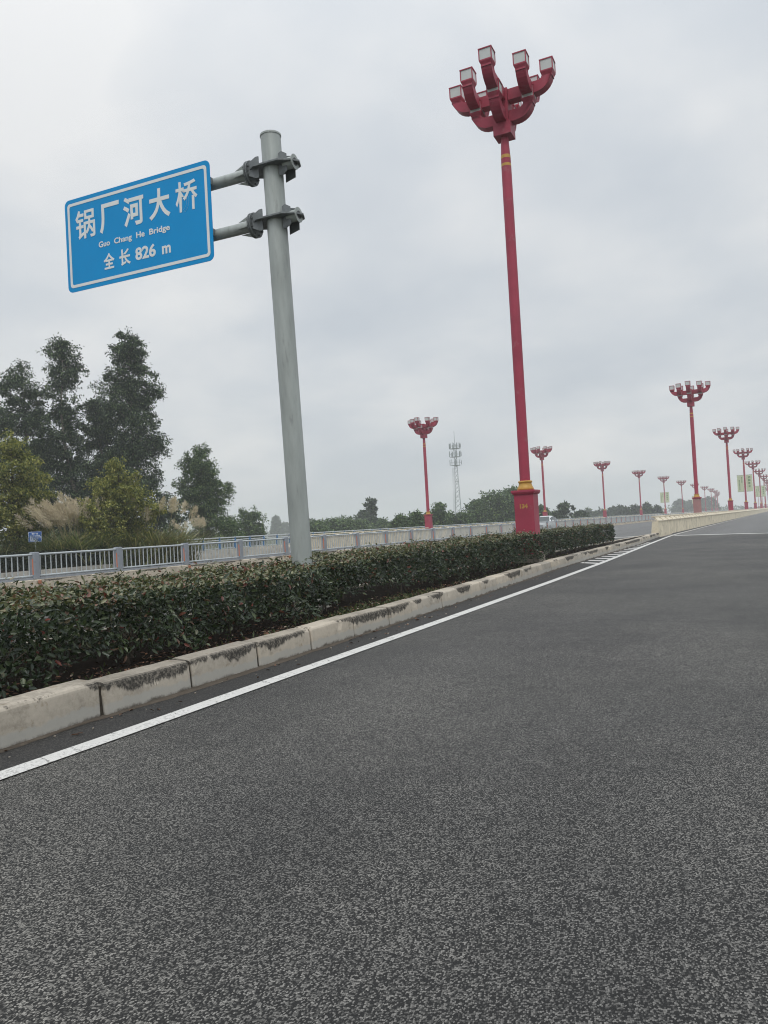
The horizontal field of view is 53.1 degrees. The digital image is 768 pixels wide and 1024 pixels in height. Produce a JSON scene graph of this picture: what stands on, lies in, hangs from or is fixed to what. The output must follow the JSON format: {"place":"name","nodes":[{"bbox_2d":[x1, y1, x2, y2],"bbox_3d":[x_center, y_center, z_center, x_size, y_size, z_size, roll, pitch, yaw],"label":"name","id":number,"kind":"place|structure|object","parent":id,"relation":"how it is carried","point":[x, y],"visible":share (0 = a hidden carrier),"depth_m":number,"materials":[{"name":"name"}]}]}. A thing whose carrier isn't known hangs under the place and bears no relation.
{"place":"outdoors","nodes":[
{"label":"outdoors","id":0,"kind":"place"},
{"bbox_2d":[0,531,68,570],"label":"pampas grass","id":1,"kind":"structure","parent":0,"point":[2,548],"depth_m":38.18,"materials":[{"name":"plant"}]},
{"bbox_2d":[0,527,88,557],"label":"pampas grass","id":2,"kind":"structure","parent":0,"point":[24,547],"depth_m":39.32,"materials":[{"name":"plant"}]},
{"bbox_2d":[243,537,288,547],"bbox_3d":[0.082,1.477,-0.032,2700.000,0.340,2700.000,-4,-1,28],"label":"ground","id":3,"kind":"structure","parent":0,"point":[270,543],"depth_m":138.17,"materials":[{"name":"grey concrete"}]},
{"bbox_2d":[0,375,28,479],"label":"eucalyptus tree","id":4,"kind":"object","parent":3,"relation":"on","point":[3,424],"visible":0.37,"depth_m":58.83,"materials":[{"name":"green plant"}]},
{"bbox_2d":[0,358,62,513],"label":"eucalyptus tree","id":5,"kind":"object","parent":3,"relation":"on","point":[30,419],"visible":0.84,"depth_m":62.49,"materials":[{"name":"green plant"}]},
{"bbox_2d":[9,438,68,541],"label":"eucalyptus tree","id":6,"kind":"object","parent":3,"relation":"on","point":[51,499],"visible":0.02,"depth_m":67.43,"materials":[{"name":"green plant"}]},
{"bbox_2d":[31,332,110,539],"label":"eucalyptus tree","id":7,"kind":"object","parent":3,"relation":"on","point":[64,370],"visible":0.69,"depth_m":65.02,"materials":[{"name":"green plant"}]},
{"bbox_2d":[71,396,124,532],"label":"eucalyptus tree","id":8,"kind":"object","parent":3,"relation":"on","point":[99,443],"visible":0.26,"depth_m":68.03,"materials":[{"name":"green plant"}]},
{"bbox_2d":[87,326,172,536],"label":"eucalyptus tree","id":9,"kind":"object","parent":3,"relation":"on","point":[133,410],"visible":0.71,"depth_m":65.76,"materials":[{"name":"green plant"}]},
{"bbox_2d":[146,491,199,541],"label":"shrub","id":10,"kind":"object","parent":3,"relation":"on","point":[175,516],"visible":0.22,"depth_m":67.03,"materials":[{"name":"green plant"}]},
{"bbox_2d":[170,515,226,550],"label":"pampas grass","id":11,"kind":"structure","parent":3,"relation":"on","point":[198,520],"depth_m":58.03,"materials":[{"name":"beige plant"}]},
{"bbox_2d":[171,443,245,547],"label":"broadleaf tree","id":12,"kind":"object","parent":3,"relation":"on","point":[201,471],"visible":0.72,"depth_m":72.68,"materials":[{"name":"green plant"}]},
{"bbox_2d":[211,514,254,549],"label":"shrub","id":13,"kind":"object","parent":3,"relation":"on","point":[227,529],"visible":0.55,"depth_m":70.09,"materials":[{"name":"green plant"}]},
{"bbox_2d":[189,544,289,553],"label":"railing plinth kerb","id":14,"kind":"structure","parent":3,"relation":"on","point":[253,548],"depth_m":54.27,"materials":[{"name":"concrete"}]},
{"bbox_2d":[187,512,679,550],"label":"bridge railing","id":15,"kind":"object","parent":14,"relation":"on","point":[249,538],"visible":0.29,"depth_m":58.42,"materials":[{"name":"metal"}]},
{"bbox_2d":[228,505,268,545],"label":"shrub","id":16,"kind":"object","parent":3,"relation":"on","point":[250,524],"visible":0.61,"depth_m":97.95,"materials":[{"name":"green plant"}]},
{"bbox_2d":[268,515,284,536],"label":"conifer tree","id":17,"kind":"object","parent":3,"relation":"on","point":[276,527],"visible":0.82,"depth_m":473.47,"materials":[{"name":"green plant"}]},
{"bbox_2d":[281,522,289,535],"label":"broadleaf tree","id":18,"kind":"object","parent":3,"relation":"on","point":[286,527],"visible":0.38,"depth_m":493.73,"materials":[{"name":"green plant"}]},
{"bbox_2d":[310,519,331,535],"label":"shrub","id":19,"kind":"object","parent":3,"relation":"on","point":[316,526],"visible":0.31,"depth_m":118.62,"materials":[{"name":"green plant"}]},
{"bbox_2d":[317,515,353,534],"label":"shrub","id":20,"kind":"object","parent":3,"relation":"on","point":[339,525],"visible":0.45,"depth_m":128.56,"materials":[{"name":"green plant"}]},
{"bbox_2d":[337,515,373,533],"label":"shrub","id":21,"kind":"object","parent":3,"relation":"on","point":[358,524],"visible":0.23,"depth_m":134.37,"materials":[{"name":"green plant"}]},
{"bbox_2d":[353,509,370,532],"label":"slim tree","id":22,"kind":"object","parent":3,"relation":"on","point":[360,514],"visible":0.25,"depth_m":173.96,"materials":[{"name":"green plant"}]},
{"bbox_2d":[361,496,378,526],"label":"slim tree","id":23,"kind":"object","parent":3,"relation":"on","point":[371,508],"visible":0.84,"depth_m":159.25,"materials":[{"name":"green plant"}]},
{"bbox_2d":[368,517,390,532],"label":"shrub","id":24,"kind":"object","parent":3,"relation":"on","point":[382,523],"visible":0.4,"depth_m":148.70,"materials":[{"name":"green plant"}]},
{"bbox_2d":[389,513,411,530],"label":"shrub","id":25,"kind":"object","parent":3,"relation":"on","point":[400,521],"visible":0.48,"depth_m":94.22,"materials":[{"name":"green plant"}]},
{"bbox_2d":[407,509,425,529],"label":"shrub","id":26,"kind":"object","parent":3,"relation":"on","point":[416,518],"visible":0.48,"depth_m":94.14,"materials":[{"name":"green plant"}]},
{"bbox_2d":[424,502,452,527],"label":"broadleaf tree","id":27,"kind":"object","parent":3,"relation":"on","point":[440,516],"visible":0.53,"depth_m":109.00,"materials":[{"name":"green plant"}]},
{"bbox_2d":[449,438,461,513],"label":"lattice mast","id":28,"kind":"object","parent":3,"relation":"on","point":[455,461],"visible":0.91,"depth_m":298.38,"materials":[{"name":"metal"}]},
{"bbox_2d":[447,510,463,526],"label":"shrub","id":29,"kind":"object","parent":3,"relation":"on","point":[454,519],"visible":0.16,"depth_m":113.35,"materials":[{"name":"green plant"}]},
{"bbox_2d":[455,510,479,526],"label":"shrub","id":30,"kind":"object","parent":3,"relation":"on","point":[467,518],"visible":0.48,"depth_m":113.39,"materials":[{"name":"green plant"}]},
{"bbox_2d":[462,498,493,525],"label":"broadleaf tree","id":31,"kind":"object","parent":3,"relation":"on","point":[475,508],"visible":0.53,"depth_m":123.26,"materials":[{"name":"green plant"}]},
{"bbox_2d":[469,489,514,524],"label":"broadleaf tree","id":32,"kind":"object","parent":3,"relation":"on","point":[501,505],"visible":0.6,"depth_m":125.01,"materials":[{"name":"green plant"}]},
{"bbox_2d":[289,510,717,549],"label":"bridge parapet","id":33,"kind":"structure","parent":3,"relation":"on","point":[348,543],"depth_m":68.63,"materials":[{"name":"beige paint"}]},
{"bbox_2d":[265,504,767,536],"bbox_3d":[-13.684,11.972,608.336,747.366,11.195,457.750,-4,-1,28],"label":"woods","id":34,"kind":"object","parent":3,"relation":"on","point":[741,507],"visible":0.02,"depth_m":621.19,"materials":[{"name":"green plant"}]},
{"bbox_2d":[501,485,542,519],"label":"broadleaf tree","id":35,"kind":"object","parent":3,"relation":"on","point":[512,488],"visible":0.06,"depth_m":128.38,"materials":[{"name":"green plant"}]},
{"bbox_2d":[539,504,552,516],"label":"broadleaf tree","id":36,"kind":"object","parent":3,"relation":"on","point":[541,507],"visible":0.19,"depth_m":136.38,"materials":[{"name":"green plant"}]},
{"bbox_2d":[551,509,565,520],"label":"shrub","id":37,"kind":"object","parent":3,"relation":"on","point":[556,514],"visible":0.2,"depth_m":145.03,"materials":[{"name":"green plant"}]},
{"bbox_2d":[556,500,575,517],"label":"broadleaf tree","id":38,"kind":"object","parent":3,"relation":"on","point":[563,508],"visible":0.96,"depth_m":145.56,"materials":[{"name":"green plant"}]},
{"bbox_2d":[571,509,590,519],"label":"shrub","id":39,"kind":"object","parent":3,"relation":"on","point":[579,514],"visible":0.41,"depth_m":154.19,"materials":[{"name":"green plant"}]},
{"bbox_2d":[584,507,593,516],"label":"broadleaf tree","id":40,"kind":"object","parent":3,"relation":"on","point":[589,510],"visible":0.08,"depth_m":318.24,"materials":[{"name":"green plant"}]},
{"bbox_2d":[590,507,603,518],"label":"broadleaf tree","id":41,"kind":"object","parent":3,"relation":"on","point":[596,514],"visible":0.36,"depth_m":286.82,"materials":[{"name":"green plant"}]},
{"bbox_2d":[606,506,615,517],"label":"broadleaf tree","id":42,"kind":"object","parent":3,"relation":"on","point":[610,510],"visible":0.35,"depth_m":272.19,"materials":[{"name":"green plant"}]},
{"bbox_2d":[611,504,624,516],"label":"broadleaf tree","id":43,"kind":"object","parent":3,"relation":"on","point":[618,510],"visible":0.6,"depth_m":266.63,"materials":[{"name":"green plant"}]},
{"bbox_2d":[622,505,630,516],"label":"conifer tree","id":44,"kind":"object","parent":3,"relation":"on","point":[626,509],"visible":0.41,"depth_m":247.07,"materials":[{"name":"green plant"}]},
{"bbox_2d":[629,504,639,515],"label":"broadleaf tree","id":45,"kind":"object","parent":3,"relation":"on","point":[634,509],"visible":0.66,"depth_m":241.20,"materials":[{"name":"green plant"}]},
{"bbox_2d":[642,501,654,514],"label":"broadleaf tree","id":46,"kind":"object","parent":3,"relation":"on","point":[647,508],"visible":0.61,"depth_m":235.29,"materials":[{"name":"green plant"}]},
{"bbox_2d":[652,505,663,513],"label":"conifer tree","id":47,"kind":"object","parent":3,"relation":"on","point":[657,508],"visible":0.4,"depth_m":234.51,"materials":[{"name":"green plant"}]},
{"bbox_2d":[670,498,686,512],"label":"broadleaf tree","id":48,"kind":"object","parent":3,"relation":"on","point":[676,506],"visible":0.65,"depth_m":483.06,"materials":[{"name":"green plant"}]},
{"bbox_2d":[685,500,693,511],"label":"broadleaf tree","id":49,"kind":"object","parent":3,"relation":"on","point":[689,504],"visible":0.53,"depth_m":479.95,"materials":[{"name":"green plant"}]},
{"bbox_2d":[701,496,720,510],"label":"broadleaf tree","id":50,"kind":"object","parent":3,"relation":"on","point":[709,506],"visible":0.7,"depth_m":475.23,"materials":[{"name":"green plant"}]},
{"bbox_2d":[0,521,627,580],"bbox_3d":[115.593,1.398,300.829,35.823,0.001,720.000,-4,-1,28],"label":"side road","id":51,"kind":"structure","parent":0,"point":[203,561],"depth_m":42.89,"materials":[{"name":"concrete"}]},
{"bbox_2d":[1,567,67,572],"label":"planting bed","id":52,"kind":"object","parent":51,"relation":"on","point":[4,571],"depth_m":36.18,"materials":[{"name":"soil"}]},
{"bbox_2d":[0,428,61,569],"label":"round tree","id":53,"kind":"object","parent":52,"relation":"on","point":[16,491],"visible":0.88,"depth_m":38.49,"materials":[{"name":"green plant"}]},
{"bbox_2d":[28,531,41,545],"bbox_3d":[-17.003,1.835,37.535,0.605,1.758,0.066,-3,-1,-20],"label":"notice board","id":54,"kind":"object","parent":52,"relation":"on","point":[36,534],"visible":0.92,"depth_m":37.52,"materials":[{"name":"metal"}]},
{"bbox_2d":[0,545,126,572],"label":"hedge","id":55,"kind":"object","parent":52,"relation":"on","point":[20,563],"visible":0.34,"depth_m":35.31,"materials":[{"name":"green plant"}]},
{"bbox_2d":[3,492,143,569],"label":"pampas grass","id":56,"kind":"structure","parent":52,"relation":"on","point":[58,516],"depth_m":37.84,"materials":[{"name":"beige plant"}]},
{"bbox_2d":[51,495,154,543],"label":"pampas grass","id":57,"kind":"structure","parent":52,"relation":"on","point":[89,517],"depth_m":41.74,"materials":[{"name":"plant"}]},
{"bbox_2d":[71,456,167,546],"bbox_3d":[-13.749,-0.029,40.222,4.759,5.842,3.537,-3,-1,-13],"label":"round tree","id":58,"kind":"object","parent":52,"relation":"on","point":[120,502],"visible":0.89,"depth_m":39.75,"materials":[{"name":"green plant"}]},
{"bbox_2d":[87,530,203,568],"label":"pampas grass","id":59,"kind":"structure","parent":52,"relation":"on","point":[133,553],"depth_m":38.65,"materials":[{"name":"plant"}]},
{"bbox_2d":[93,496,232,566],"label":"pampas grass","id":60,"kind":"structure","parent":52,"relation":"on","point":[172,538],"depth_m":40.25,"materials":[{"name":"plant"}]},
{"bbox_2d":[1,547,289,577],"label":"pavement kerb","id":61,"kind":"structure","parent":51,"relation":"on","point":[26,573],"depth_m":37.62,"materials":[{"name":"concrete"}]},
{"bbox_2d":[0,510,728,588],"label":"guard fence","id":62,"kind":"object","parent":51,"relation":"on","point":[34,577],"visible":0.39,"depth_m":30.56,"materials":[{"name":"metal"}]},
{"bbox_2d":[408,417,437,528],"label":"street lamp","id":63,"kind":"object","parent":51,"relation":"on","point":[421,430],"visible":0.99,"depth_m":75.59,"materials":[{"name":"red metal"}]},
{"bbox_2d":[530,446,551,515],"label":"street lamp","id":64,"kind":"object","parent":51,"relation":"on","point":[541,453],"visible":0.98,"depth_m":111.80,"materials":[{"name":"red metal"}]},
{"bbox_2d":[539,516,557,528],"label":"car","id":65,"kind":"object","parent":51,"relation":"on","point":[542,519],"visible":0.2,"depth_m":82.70,"materials":[{"name":"white metal"}]},
{"bbox_2d":[593,461,609,516],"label":"street lamp","id":66,"kind":"object","parent":51,"relation":"on","point":[603,464],"visible":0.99,"depth_m":147.98,"materials":[{"name":"red metal"}]},
{"bbox_2d":[632,470,645,514],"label":"street lamp","id":67,"kind":"object","parent":51,"relation":"on","point":[638,473],"visible":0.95,"depth_m":184.15,"materials":[{"name":"red metal"}]},
{"bbox_2d":[657,476,668,513],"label":"street lamp","id":68,"kind":"object","parent":51,"relation":"on","point":[663,478],"visible":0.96,"depth_m":220.32,"materials":[{"name":"red metal"}]},
{"bbox_2d":[660,492,663,502],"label":"banner","id":69,"kind":"object","parent":68,"relation":"attached to","point":[661,497],"visible":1,"depth_m":220.76,"materials":[{"name":"fabric"}]},
{"bbox_2d":[665,492,668,502],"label":"banner","id":70,"kind":"object","parent":68,"relation":"attached to","point":[667,496],"visible":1,"depth_m":220.12,"materials":[{"name":"fabric"}]},
{"bbox_2d":[676,480,685,512],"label":"street lamp","id":71,"kind":"object","parent":51,"relation":"on","point":[681,482],"visible":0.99,"depth_m":256.51,"materials":[{"name":"red metal"}]},
{"bbox_2d":[700,486,707,510],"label":"street lamp","id":72,"kind":"object","parent":51,"relation":"on","point":[706,487],"visible":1,"depth_m":328.96,"materials":[{"name":"red metal"}]},
{"bbox_2d":[707,488,713,510],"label":"street lamp","id":73,"kind":"object","parent":51,"relation":"on","point":[710,489],"visible":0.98,"depth_m":365.59,"materials":[{"name":"red metal"}]},
{"bbox_2d":[711,490,717,510],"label":"street lamp","id":74,"kind":"object","parent":51,"relation":"on","point":[714,491],"visible":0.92,"depth_m":402.46,"materials":[{"name":"red metal"}]},
{"bbox_2d":[0,535,644,698],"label":"median soil","id":75,"kind":"structure","parent":0,"point":[77,669],"depth_m":8.12,"materials":[{"name":"brown soil"}]},
{"bbox_2d":[0,554,342,697],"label":"hedge","id":76,"kind":"object","parent":75,"relation":"on","point":[90,601],"visible":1,"depth_m":7.05,"materials":[{"name":"green plant"}]},
{"bbox_2d":[65,130,329,610],"bbox_3d":[-2.882,-1.876,11.487,4.198,6.725,0.596,-4,-1,26],"label":"road sign","id":77,"kind":"object","parent":75,"relation":"on","point":[157,223],"visible":0.98,"depth_m":11.16,"materials":[{"name":"metal"}]},
{"bbox_2d":[9,554,567,696],"bbox_3d":[0.987,1.247,13.330,0.866,0.093,19.524,-4,-1,25],"label":"ground cover","id":78,"kind":"object","parent":75,"relation":"on","point":[390,600],"visible":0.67,"depth_m":10.18,"materials":[{"name":"green plant"}]},
{"bbox_2d":[1,543,618,750],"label":"fallen leaves","id":79,"kind":"object","parent":75,"relation":"on","point":[155,654],"visible":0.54,"depth_m":7.63,"materials":[{"name":"brown plant"}]},
{"bbox_2d":[240,530,545,601],"bbox_3d":[0.971,0.907,15.193,2.198,0.895,9.811,-4,-1,28],"label":"hedge","id":80,"kind":"object","parent":75,"relation":"on","point":[369,561],"visible":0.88,"depth_m":13.27,"materials":[{"name":"green plant"}]},
{"bbox_2d":[449,45,555,562],"bbox_3d":[3.333,-4.916,19.516,2.293,12.495,2.277,-3,-1,-16],"label":"street lamp","id":81,"kind":"object","parent":75,"relation":"on","point":[507,108],"visible":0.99,"depth_m":19.36,"materials":[{"name":"red metal"}]},
{"bbox_2d":[499,521,615,555],"bbox_3d":[5.879,0.817,24.461,1.343,0.933,9.982,-4,-1,28],"label":"hedge","id":82,"kind":"object","parent":75,"relation":"on","point":[576,536],"visible":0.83,"depth_m":23.60,"materials":[{"name":"green plant"}]},
{"bbox_2d":[0,532,767,1023],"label":"road","id":83,"kind":"structure","parent":0,"point":[546,804],"depth_m":3.16,"materials":[{"name":"grey asphalt"}]},
{"bbox_2d":[0,533,651,651],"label":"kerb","id":84,"kind":"structure","parent":83,"relation":"on","point":[359,585],"depth_m":14.50,"materials":[{"name":"concrete"}]},
{"bbox_2d":[0,533,659,748],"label":"kerb","id":85,"kind":"structure","parent":83,"relation":"on","point":[34,714],"depth_m":6.71,"materials":[{"name":"concrete"}]},
{"bbox_2d":[98,630,310,715],"bbox_3d":[4.150,1.323,18.889,0.438,0.222,46.650,-4,-1,26],"label":"kerb joint","id":86,"kind":"object","parent":85,"relation":"on","point":[101,704],"visible":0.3,"depth_m":5.58,"materials":[{"name":"grey concrete"}]},
{"bbox_2d":[0,537,664,770],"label":"gutter","id":87,"kind":"object","parent":83,"relation":"on","point":[60,741],"visible":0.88,"depth_m":6.46,"materials":[{"name":"concrete"}]},
{"bbox_2d":[8,562,567,757],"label":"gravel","id":88,"kind":"structure","parent":87,"relation":"on","point":[296,660],"depth_m":8.65,"materials":[{"name":"grey gravel"}]},
{"bbox_2d":[0,541,647,752],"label":"gutter silt","id":89,"kind":"object","parent":87,"relation":"on","point":[199,687],"visible":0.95,"depth_m":6.66,"materials":[{"name":"grey soil"}]},
{"bbox_2d":[0,512,763,779],"bbox_3d":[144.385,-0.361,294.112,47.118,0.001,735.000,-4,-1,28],"label":"road markings","id":90,"kind":"object","parent":83,"relation":"on","point":[29,765],"visible":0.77,"depth_m":6.12,"materials":[{"name":"paint"}]},
{"bbox_2d":[0,0,767,540],"label":"sky","id":91,"kind":"structure","parent":0,"point":[640,174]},
{"bbox_2d":[592,511,767,538],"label":"bridge road","id":92,"kind":"structure","parent":0,"point":[757,523],"depth_m":56.92,"materials":[{"name":"concrete"}]},
{"bbox_2d":[651,508,767,536],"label":"median parapet","id":93,"kind":"structure","parent":92,"relation":"on","point":[663,525],"depth_m":55.42,"materials":[{"name":"beige paint"}]},
{"bbox_2d":[669,381,710,512],"bbox_3d":[25.666,-4.709,63.647,2.664,11.870,2.683,-3,-1,-21],"label":"street lamp","id":94,"kind":"object","parent":93,"relation":"on","point":[690,392],"visible":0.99,"depth_m":63.47,"materials":[{"name":"red metal"}]},
{"bbox_2d":[712,427,738,509],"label":"street lamp","id":95,"kind":"object","parent":92,"relation":"on","point":[726,433],"visible":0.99,"depth_m":99.66,"materials":[{"name":"red metal"}]},
{"bbox_2d":[733,448,752,508],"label":"street lamp","id":96,"kind":"object","parent":92,"relation":"on","point":[742,452],"visible":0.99,"depth_m":135.83,"materials":[{"name":"red metal"}]},
{"bbox_2d":[737,475,744,491],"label":"banner","id":97,"kind":"object","parent":96,"relation":"attached to","point":[740,483],"visible":1,"depth_m":136.30,"materials":[{"name":"fabric"}]},
{"bbox_2d":[746,474,752,491],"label":"banner","id":98,"kind":"object","parent":96,"relation":"attached to","point":[749,484],"visible":1,"depth_m":135.64,"materials":[{"name":"fabric"}]},
{"bbox_2d":[745,460,759,508],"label":"street lamp","id":99,"kind":"object","parent":92,"relation":"on","point":[753,467],"visible":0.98,"depth_m":172.03,"materials":[{"name":"red metal"}]},
{"bbox_2d":[754,468,765,507],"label":"street lamp","id":100,"kind":"object","parent":92,"relation":"on","point":[758,474],"visible":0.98,"depth_m":208.19,"materials":[{"name":"red metal"}]},
{"bbox_2d":[755,486,759,496],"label":"banner","id":101,"kind":"object","parent":100,"relation":"attached to","point":[757,491],"visible":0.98,"depth_m":208.66,"materials":[{"name":"fabric"}]},
{"bbox_2d":[761,485,765,496],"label":"banner","id":102,"kind":"object","parent":100,"relation":"attached to","point":[763,493],"visible":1,"depth_m":207.99,"materials":[{"name":"fabric"}]},
{"bbox_2d":[758,474,767,507],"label":"street lamp","id":103,"kind":"object","parent":92,"relation":"on","point":[763,478],"visible":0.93,"depth_m":244.32,"materials":[{"name":"red metal"}]}
]}

